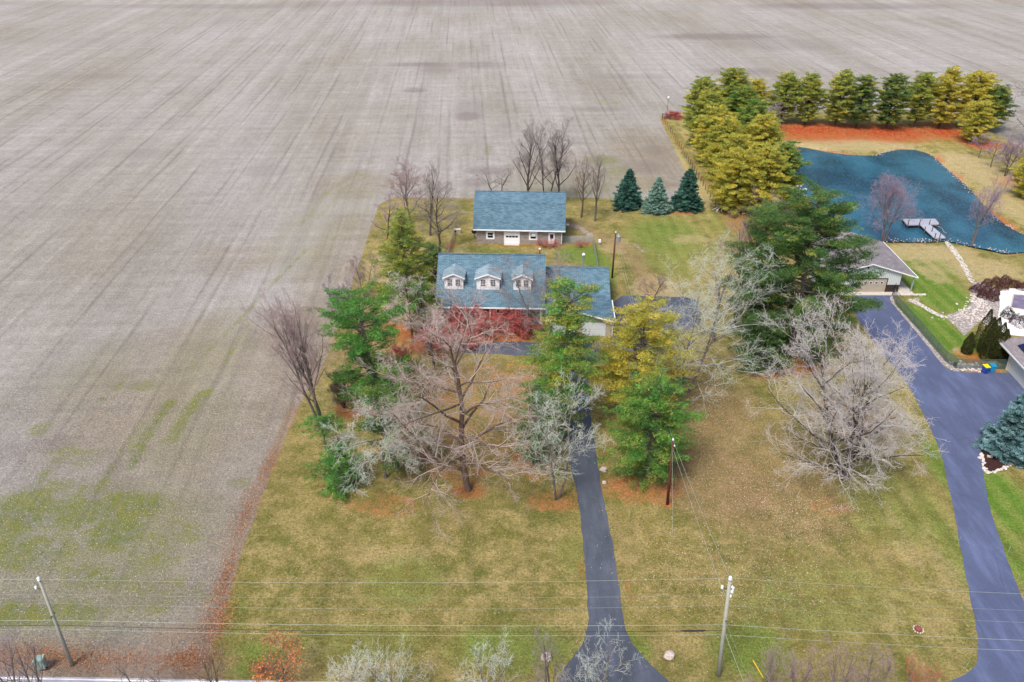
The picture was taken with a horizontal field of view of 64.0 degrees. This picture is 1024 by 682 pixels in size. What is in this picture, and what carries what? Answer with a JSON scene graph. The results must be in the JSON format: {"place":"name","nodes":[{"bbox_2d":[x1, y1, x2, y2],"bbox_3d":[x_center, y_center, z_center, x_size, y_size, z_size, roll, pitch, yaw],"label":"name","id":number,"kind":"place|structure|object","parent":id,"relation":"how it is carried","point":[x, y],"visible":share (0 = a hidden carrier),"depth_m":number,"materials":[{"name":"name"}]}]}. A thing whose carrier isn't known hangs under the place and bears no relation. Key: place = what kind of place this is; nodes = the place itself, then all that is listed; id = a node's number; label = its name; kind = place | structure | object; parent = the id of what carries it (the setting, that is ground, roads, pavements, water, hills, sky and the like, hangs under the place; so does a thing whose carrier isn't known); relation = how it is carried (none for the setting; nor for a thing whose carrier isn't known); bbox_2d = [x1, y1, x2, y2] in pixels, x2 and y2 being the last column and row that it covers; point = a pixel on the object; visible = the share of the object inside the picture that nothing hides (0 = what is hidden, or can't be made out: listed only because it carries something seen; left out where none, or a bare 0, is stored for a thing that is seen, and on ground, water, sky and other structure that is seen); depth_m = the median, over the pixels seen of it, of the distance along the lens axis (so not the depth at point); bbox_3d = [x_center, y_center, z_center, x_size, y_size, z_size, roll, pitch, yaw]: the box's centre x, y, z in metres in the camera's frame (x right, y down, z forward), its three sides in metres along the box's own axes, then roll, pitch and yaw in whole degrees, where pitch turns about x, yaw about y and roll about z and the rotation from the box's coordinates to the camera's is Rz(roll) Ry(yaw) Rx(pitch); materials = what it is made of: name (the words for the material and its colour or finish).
{"place":"outdoors","nodes":[
{"label":"outdoors","id":0,"kind":"place"},
{"bbox_2d":[0,676,324,681],"bbox_3d":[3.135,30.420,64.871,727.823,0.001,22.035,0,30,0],"label":"road","id":1,"kind":"structure","parent":0,"point":[34,680],"depth_m":68.41,"materials":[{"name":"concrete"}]},
{"bbox_2d":[0,0,1023,678],"bbox_3d":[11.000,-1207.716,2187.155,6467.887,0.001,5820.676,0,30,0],"label":"field","id":2,"kind":"structure","parent":0,"point":[180,180],"depth_m":181.42,"materials":[{"name":"beige soil"}]},
{"bbox_2d":[0,628,30,681],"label":"bare tree","id":3,"kind":"object","parent":2,"relation":"on","point":[13,675],"visible":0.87,"depth_m":64.78,"materials":[{"name":"brown plant"}]},
{"bbox_2d":[0,632,54,681],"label":"bare tree","id":4,"kind":"object","parent":2,"relation":"on","point":[34,671],"visible":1,"depth_m":63.46,"materials":[{"name":"brown plant"}]},
{"bbox_2d":[34,576,73,666],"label":"utility pole","id":5,"kind":"object","parent":2,"relation":"on","point":[63,642],"visible":1,"depth_m":66.96,"materials":[{"name":"wood"}]},
{"bbox_2d":[0,392,278,656],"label":"crop residue","id":6,"kind":"object","parent":2,"relation":"on","point":[120,508],"visible":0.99,"depth_m":87.57,"materials":[{"name":"grey plant"}]},
{"bbox_2d":[99,636,190,681],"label":"bare tree","id":7,"kind":"object","parent":2,"relation":"on","point":[153,678],"visible":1,"depth_m":64.05,"materials":[{"name":"brown plant"}]},
{"bbox_2d":[1,382,305,678],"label":"fallen leaves","id":8,"kind":"object","parent":2,"relation":"on","point":[189,648],"visible":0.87,"depth_m":71.64,"materials":[{"name":"brown plant"}]},
{"bbox_2d":[188,637,230,681],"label":"bare tree","id":9,"kind":"object","parent":2,"relation":"on","point":[211,662],"visible":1,"depth_m":64.66,"materials":[{"name":"brown plant"}]},
{"bbox_2d":[981,84,1021,130],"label":"pine tree","id":10,"kind":"object","parent":2,"relation":"on","point":[1003,98],"visible":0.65,"depth_m":203.32,"materials":[{"name":"green plant"}]},
{"bbox_2d":[473,190,565,245],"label":"barn","id":11,"kind":"structure","parent":0,"point":[512,218],"depth_m":145.80,"materials":[{"name":"blue"}]},
{"bbox_2d":[454,296,700,681],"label":"driveway","id":12,"kind":"structure","parent":0,"point":[603,601],"depth_m":81.14,"materials":[{"name":"grey asphalt"}]},
{"bbox_2d":[196,111,1023,681],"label":"lawn","id":13,"kind":"structure","parent":0,"point":[942,283],"depth_m":84.98,"materials":[{"name":"green plant"}]},
{"bbox_2d":[244,630,306,681],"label":"oak sapling","id":14,"kind":"object","parent":13,"relation":"on","point":[262,669],"visible":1,"depth_m":66.20,"materials":[{"name":"orange plant"}]},
{"bbox_2d":[236,287,340,428],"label":"bare tree","id":15,"kind":"object","parent":13,"relation":"on","point":[302,346],"visible":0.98,"depth_m":92.78,"materials":[{"name":"grey plant"}]},
{"bbox_2d":[295,409,345,447],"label":"pine tree","id":16,"kind":"object","parent":13,"relation":"on","point":[325,420],"visible":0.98,"depth_m":93.18,"materials":[{"name":"green plant"}]},
{"bbox_2d":[299,439,366,502],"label":"pine tree","id":17,"kind":"object","parent":13,"relation":"on","point":[329,467],"visible":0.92,"depth_m":87.44,"materials":[{"name":"green plant"}]},
{"bbox_2d":[325,369,357,407],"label":"evergreen shrub","id":18,"kind":"object","parent":13,"relation":"on","point":[335,386],"visible":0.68,"depth_m":100.93,"materials":[{"name":"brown plant"}]},
{"bbox_2d":[323,638,379,681],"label":"bare tree","id":19,"kind":"object","parent":13,"relation":"on","point":[336,671],"visible":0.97,"depth_m":66.31,"materials":[{"name":"grey plant"}]},
{"bbox_2d":[304,278,418,415],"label":"pine tree","id":20,"kind":"object","parent":13,"relation":"on","point":[362,346],"visible":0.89,"depth_m":95.44,"materials":[{"name":"green plant"}]},
{"bbox_2d":[345,250,385,296],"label":"bare tree","id":21,"kind":"object","parent":13,"relation":"on","point":[359,272],"visible":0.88,"depth_m":126.92,"materials":[{"name":"brown plant"}]},
{"bbox_2d":[321,385,446,495],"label":"bare tree","id":22,"kind":"object","parent":13,"relation":"on","point":[385,426],"visible":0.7,"depth_m":86.67,"materials":[{"name":"grey plant"}]},
{"bbox_2d":[335,636,432,681],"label":"bare tree","id":23,"kind":"object","parent":13,"relation":"on","point":[386,674],"visible":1,"depth_m":63.52,"materials":[{"name":"grey plant"}]},
{"bbox_2d":[350,358,430,473],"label":"pine tree","id":24,"kind":"object","parent":13,"relation":"on","point":[378,428],"visible":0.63,"depth_m":87.01,"materials":[{"name":"green plant"}]},
{"bbox_2d":[361,207,437,303],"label":"pine tree","id":25,"kind":"object","parent":13,"relation":"on","point":[402,264],"visible":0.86,"depth_m":123.13,"materials":[{"name":"green plant"}]},
{"bbox_2d":[381,154,432,223],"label":"bare tree","id":26,"kind":"object","parent":13,"relation":"on","point":[405,197],"visible":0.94,"depth_m":150.85,"materials":[{"name":"brown plant"}]},
{"bbox_2d":[381,270,438,341],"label":"bare tree","id":27,"kind":"object","parent":13,"relation":"on","point":[397,302],"visible":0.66,"depth_m":113.53,"materials":[{"name":"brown plant"}]},
{"bbox_2d":[398,275,444,333],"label":"pine tree","id":28,"kind":"object","parent":13,"relation":"on","point":[431,300],"visible":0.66,"depth_m":116.92,"materials":[{"name":"green plant"}]},
{"bbox_2d":[402,161,445,235],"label":"bare tree","id":29,"kind":"object","parent":13,"relation":"on","point":[431,206],"visible":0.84,"depth_m":145.73,"materials":[{"name":"brown plant"}]},
{"bbox_2d":[401,301,474,367],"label":"bare tree","id":30,"kind":"object","parent":13,"relation":"on","point":[430,343],"visible":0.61,"depth_m":107.02,"materials":[{"name":"plant"}]},
{"bbox_2d":[410,178,470,245],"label":"bare tree","id":31,"kind":"object","parent":13,"relation":"on","point":[439,208],"visible":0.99,"depth_m":138.40,"materials":[{"name":"brown plant"}]},
{"bbox_2d":[337,268,562,542],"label":"bare tree","id":32,"kind":"object","parent":13,"relation":"on","point":[460,456],"visible":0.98,"depth_m":81.49,"materials":[{"name":"brown plant"}]},
{"bbox_2d":[453,625,519,681],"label":"bare tree","id":33,"kind":"object","parent":13,"relation":"on","point":[500,660],"visible":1,"depth_m":64.46,"materials":[{"name":"grey plant"}]},
{"bbox_2d":[466,308,512,346],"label":"red twig shrub","id":34,"kind":"object","parent":13,"relation":"on","point":[494,321],"visible":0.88,"depth_m":116.46,"materials":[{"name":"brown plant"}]},
{"bbox_2d":[435,248,615,335],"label":"house","id":35,"kind":"structure","parent":13,"relation":"on","point":[475,270],"depth_m":121.18,"materials":[{"name":"blue"}]},
{"bbox_2d":[508,115,547,190],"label":"bare tree","id":36,"kind":"object","parent":13,"relation":"on","point":[529,166],"visible":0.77,"depth_m":159.39,"materials":[{"name":"brown plant"}]},
{"bbox_2d":[484,246,588,339],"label":"bare tree","id":37,"kind":"object","parent":13,"relation":"on","point":[538,322],"visible":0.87,"depth_m":113.00,"materials":[{"name":"grey plant"}]},
{"bbox_2d":[506,381,567,469],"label":"bare tree","id":38,"kind":"object","parent":13,"relation":"on","point":[536,388],"visible":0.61,"depth_m":89.63,"materials":[{"name":"grey plant"}]},
{"bbox_2d":[515,116,574,191],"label":"bare tree","id":39,"kind":"object","parent":13,"relation":"on","point":[545,157],"visible":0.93,"depth_m":158.33,"materials":[{"name":"brown plant"}]},
{"bbox_2d":[529,623,569,681],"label":"bare tree","id":40,"kind":"object","parent":13,"relation":"on","point":[545,662],"visible":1,"depth_m":61.98,"materials":[{"name":"grey plant"}]},
{"bbox_2d":[506,365,616,500],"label":"bare tree","id":41,"kind":"object","parent":13,"relation":"on","point":[546,439],"visible":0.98,"depth_m":83.34,"materials":[{"name":"grey plant"}]},
{"bbox_2d":[544,124,581,191],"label":"bare tree","id":42,"kind":"object","parent":13,"relation":"on","point":[561,164],"visible":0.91,"depth_m":158.30,"materials":[{"name":"brown plant"}]},
{"bbox_2d":[515,273,613,439],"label":"pine tree","id":43,"kind":"object","parent":13,"relation":"on","point":[556,358],"visible":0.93,"depth_m":89.92,"materials":[{"name":"green plant"}]},
{"bbox_2d":[583,151,611,220],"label":"bare tree","id":44,"kind":"object","parent":13,"relation":"on","point":[598,180],"visible":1,"depth_m":151.31,"materials":[{"name":"brown plant"}]},
{"bbox_2d":[557,615,643,681],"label":"bare tree","id":45,"kind":"object","parent":13,"relation":"on","point":[587,670],"visible":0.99,"depth_m":62.31,"materials":[{"name":"grey plant"}]},
{"bbox_2d":[610,169,644,212],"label":"spruce tree","id":46,"kind":"object","parent":13,"relation":"on","point":[628,197],"visible":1,"depth_m":160.00,"materials":[{"name":"green plant"}]},
{"bbox_2d":[584,293,699,421],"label":"pine tree","id":47,"kind":"object","parent":13,"relation":"on","point":[645,357],"visible":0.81,"depth_m":94.67,"materials":[{"name":"yellow plant"}]},
{"bbox_2d":[594,359,708,491],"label":"pine tree","id":48,"kind":"object","parent":13,"relation":"on","point":[655,409],"visible":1,"depth_m":86.13,"materials":[{"name":"green plant"}]},
{"bbox_2d":[640,177,673,216],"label":"spruce tree","id":49,"kind":"object","parent":13,"relation":"on","point":[656,199],"visible":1,"depth_m":158.03,"materials":[{"name":"green plant"}]},
{"bbox_2d":[667,168,704,213],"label":"spruce tree","id":50,"kind":"object","parent":13,"relation":"on","point":[687,197],"visible":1,"depth_m":159.13,"materials":[{"name":"green plant"}]},
{"bbox_2d":[595,228,796,412],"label":"bare tree","id":51,"kind":"object","parent":13,"relation":"on","point":[712,328],"visible":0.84,"depth_m":99.37,"materials":[{"name":"grey plant"}]},
{"bbox_2d":[679,73,725,124],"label":"pine tree","id":52,"kind":"object","parent":13,"relation":"on","point":[703,84],"visible":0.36,"depth_m":202.64,"materials":[{"name":"green plant"}]},
{"bbox_2d":[682,88,731,144],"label":"pine tree","id":53,"kind":"object","parent":13,"relation":"on","point":[703,102],"visible":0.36,"depth_m":191.69,"materials":[{"name":"yellow plant"}]},
{"bbox_2d":[687,104,739,165],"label":"pine tree","id":54,"kind":"object","parent":13,"relation":"on","point":[707,120],"visible":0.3,"depth_m":180.85,"materials":[{"name":"yellow plant"}]},
{"bbox_2d":[682,242,750,341],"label":"bare tree","id":55,"kind":"object","parent":13,"relation":"on","point":[724,288],"visible":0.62,"depth_m":112.14,"materials":[{"name":"grey plant"}]},
{"bbox_2d":[697,115,749,176],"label":"pine tree","id":56,"kind":"object","parent":13,"relation":"on","point":[728,125],"visible":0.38,"depth_m":170.21,"materials":[{"name":"yellow plant"}]},
{"bbox_2d":[716,576,734,677],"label":"utility pole","id":57,"kind":"object","parent":13,"relation":"on","point":[722,641],"visible":1,"depth_m":65.62,"materials":[{"name":"wood"}]},
{"bbox_2d":[58,625,721,631],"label":"power line","id":58,"kind":"object","parent":57,"relation":"attached to","point":[405,631],"visible":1,"depth_m":66.88,"materials":[{"name":"black metal"}]},
{"bbox_2d":[705,132,760,196],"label":"pine tree","id":59,"kind":"object","parent":13,"relation":"on","point":[742,139],"visible":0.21,"depth_m":162.51,"materials":[{"name":"yellow plant"}]},
{"bbox_2d":[713,66,754,100],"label":"pine tree","id":60,"kind":"object","parent":13,"relation":"on","point":[728,79],"visible":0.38,"depth_m":204.20,"materials":[{"name":"green plant"}]},
{"bbox_2d":[705,146,768,216],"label":"pine tree","id":61,"kind":"object","parent":13,"relation":"on","point":[730,172],"visible":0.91,"depth_m":155.43,"materials":[{"name":"yellow plant"}]},
{"bbox_2d":[717,83,769,132],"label":"pine tree","id":62,"kind":"object","parent":13,"relation":"on","point":[742,96],"visible":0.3,"depth_m":191.82,"materials":[{"name":"green plant"}]},
{"bbox_2d":[724,309,789,375],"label":"pine tree","id":63,"kind":"object","parent":13,"relation":"on","point":[761,331],"visible":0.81,"depth_m":107.33,"materials":[{"name":"green plant"}]},
{"bbox_2d":[735,97,782,136],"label":"pine tree","id":64,"kind":"object","parent":13,"relation":"on","point":[757,106],"visible":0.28,"depth_m":181.92,"materials":[{"name":"green plant"}]},
{"bbox_2d":[577,342,942,677],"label":"fallen leaves","id":65,"kind":"object","parent":13,"relation":"on","point":[840,507],"visible":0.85,"depth_m":85.16,"materials":[{"name":"brown plant"}]},
{"bbox_2d":[726,184,793,327],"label":"bare tree","id":66,"kind":"object","parent":13,"relation":"on","point":[734,249],"visible":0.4,"depth_m":111.55,"materials":[{"name":"grey plant"}]},
{"bbox_2d":[721,198,801,341],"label":"pine tree","id":67,"kind":"object","parent":13,"relation":"on","point":[763,230],"visible":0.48,"depth_m":109.75,"materials":[{"name":"green plant"}]},
{"bbox_2d":[738,633,786,681],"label":"bare tree","id":68,"kind":"object","parent":13,"relation":"on","point":[769,667],"visible":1,"depth_m":65.05,"materials":[{"name":"grey plant"}]},
{"bbox_2d":[743,111,788,154],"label":"pine tree","id":69,"kind":"object","parent":13,"relation":"on","point":[764,129],"visible":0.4,"depth_m":171.47,"materials":[{"name":"yellow plant"}]},
{"bbox_2d":[738,141,795,214],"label":"pine tree","id":70,"kind":"object","parent":13,"relation":"on","point":[770,162],"visible":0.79,"depth_m":153.04,"materials":[{"name":"yellow plant"}]},
{"bbox_2d":[764,70,804,123],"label":"pine tree","id":71,"kind":"object","parent":13,"relation":"on","point":[786,87],"visible":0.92,"depth_m":209.69,"materials":[{"name":"green plant"}]},
{"bbox_2d":[766,140,812,205],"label":"pine tree","id":72,"kind":"object","parent":13,"relation":"on","point":[787,149],"visible":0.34,"depth_m":158.09,"materials":[{"name":"green plant"}]},
{"bbox_2d":[716,177,888,368],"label":"pine tree","id":73,"kind":"object","parent":13,"relation":"on","point":[804,251],"visible":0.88,"depth_m":104.38,"materials":[{"name":"green plant"}]},
{"bbox_2d":[775,644,834,681],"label":"bare tree","id":74,"kind":"object","parent":13,"relation":"on","point":[794,671],"visible":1,"depth_m":63.48,"materials":[{"name":"grey plant"}]},
{"bbox_2d":[787,71,827,124],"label":"pine tree","id":75,"kind":"object","parent":13,"relation":"on","point":[810,90],"visible":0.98,"depth_m":209.12,"materials":[{"name":"green plant"}]},
{"bbox_2d":[820,69,861,125],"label":"pine tree","id":76,"kind":"object","parent":13,"relation":"on","point":[835,107],"visible":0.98,"depth_m":207.68,"materials":[{"name":"green plant"}]},
{"bbox_2d":[742,287,949,506],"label":"bare tree","id":77,"kind":"object","parent":13,"relation":"on","point":[862,406],"visible":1,"depth_m":83.97,"materials":[{"name":"grey plant"}]},
{"bbox_2d":[820,634,874,681],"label":"bare tree","id":78,"kind":"object","parent":13,"relation":"on","point":[841,670],"visible":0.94,"depth_m":63.61,"materials":[{"name":"grey plant"}]},
{"bbox_2d":[843,73,881,127],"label":"pine tree","id":79,"kind":"object","parent":13,"relation":"on","point":[865,95],"visible":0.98,"depth_m":206.12,"materials":[{"name":"green plant"}]},
{"bbox_2d":[809,231,925,295],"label":"detached garage","id":80,"kind":"structure","parent":13,"relation":"on","point":[892,262],"depth_m":129.85,"materials":[{"name":"grey"}]},
{"bbox_2d":[854,279,886,291],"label":"garage door","id":81,"kind":"structure","parent":80,"relation":"in","point":[876,285],"depth_m":129.76,"materials":[{"name":"white paint"}]},
{"bbox_2d":[849,640,897,681],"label":"bare tree","id":82,"kind":"object","parent":13,"relation":"on","point":[889,665],"visible":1,"depth_m":63.77,"materials":[{"name":"grey plant"}]},
{"bbox_2d":[855,170,924,241],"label":"bare tree","id":83,"kind":"object","parent":13,"relation":"on","point":[893,189],"visible":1,"depth_m":143.20,"materials":[{"name":"grey plant"}]},
{"bbox_2d":[869,72,915,128],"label":"pine tree","id":84,"kind":"object","parent":13,"relation":"on","point":[893,84],"visible":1,"depth_m":205.23,"materials":[{"name":"green plant"}]},
{"bbox_2d":[778,121,1006,150],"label":"fallen needles","id":85,"kind":"object","parent":13,"relation":"on","point":[905,132],"visible":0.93,"depth_m":208.24,"materials":[{"name":"orange plant"}]},
{"bbox_2d":[900,71,943,126],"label":"pine tree","id":86,"kind":"object","parent":13,"relation":"on","point":[920,91],"visible":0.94,"depth_m":207.04,"materials":[{"name":"green plant"}]},
{"bbox_2d":[924,65,974,127],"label":"pine tree","id":87,"kind":"object","parent":13,"relation":"on","point":[950,88],"visible":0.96,"depth_m":205.50,"materials":[{"name":"yellow plant"}]},
{"bbox_2d":[893,289,1006,368],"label":"stone border","id":88,"kind":"object","parent":13,"relation":"on","point":[923,327],"visible":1,"depth_m":113.82,"materials":[{"name":"grey stone"}]},
{"bbox_2d":[931,294,1000,325],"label":"gravel","id":89,"kind":"structure","parent":13,"relation":"on","point":[976,309],"depth_m":124.80,"materials":[{"name":"stone"}]},
{"bbox_2d":[948,70,1003,124],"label":"pine tree","id":90,"kind":"object","parent":13,"relation":"on","point":[983,84],"visible":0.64,"depth_m":203.79,"materials":[{"name":"yellow plant"}]},
{"bbox_2d":[955,98,1000,142],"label":"pine tree","id":91,"kind":"object","parent":13,"relation":"on","point":[981,110],"visible":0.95,"depth_m":196.44,"materials":[{"name":"yellow plant"}]},
{"bbox_2d":[979,324,999,360],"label":"arborvitae","id":92,"kind":"object","parent":13,"relation":"on","point":[989,334],"visible":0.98,"depth_m":111.17,"materials":[{"name":"green plant"}]},
{"bbox_2d":[967,169,1013,246],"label":"bare tree","id":93,"kind":"object","parent":13,"relation":"on","point":[995,197],"visible":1,"depth_m":142.52,"materials":[{"name":"grey plant"}]},
{"bbox_2d":[981,434,1006,470],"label":"mulch bed","id":94,"kind":"object","parent":13,"relation":"on","point":[993,464],"visible":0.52,"depth_m":93.30,"materials":[{"name":"brown wood"}]},
{"bbox_2d":[972,391,1023,468],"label":"spruce tree","id":95,"kind":"object","parent":94,"relation":"on","point":[1003,440],"visible":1,"depth_m":92.62,"materials":[{"name":"green plant"}]},
{"bbox_2d":[994,131,1023,175],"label":"bare tree","id":96,"kind":"object","parent":13,"relation":"on","point":[1012,152],"visible":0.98,"depth_m":175.88,"materials":[{"name":"grey plant"}]},
{"bbox_2d":[998,337,1023,387],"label":"neighbour house","id":97,"kind":"structure","parent":13,"relation":"on","point":[1014,349],"depth_m":108.63,"materials":[{"name":"grey"}]},
{"bbox_2d":[998,288,1023,335],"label":"pool terrace","id":98,"kind":"structure","parent":13,"relation":"on","point":[1006,295],"depth_m":124.68,"materials":[{"name":"white concrete"}]},
{"bbox_2d":[1009,150,1023,197],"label":"pine tree","id":99,"kind":"object","parent":13,"relation":"on","point":[1018,173],"visible":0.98,"depth_m":165.65,"materials":[{"name":"yellow plant"}]},
{"bbox_2d":[793,147,1023,252],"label":"pond water","id":100,"kind":"structure","parent":0,"point":[945,197],"depth_m":169.61,"materials":[{"name":"blue liquid"}]},
{"bbox_2d":[902,219,947,242],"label":"dock","id":101,"kind":"object","parent":100,"relation":"in","point":[927,225],"visible":0.91,"depth_m":154.11,"materials":[{"name":"grey wood"}]},
{"bbox_2d":[851,295,1023,681],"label":"neighbour driveway","id":102,"kind":"structure","parent":0,"point":[964,406],"depth_m":92.24,"materials":[{"name":"grey asphalt"}]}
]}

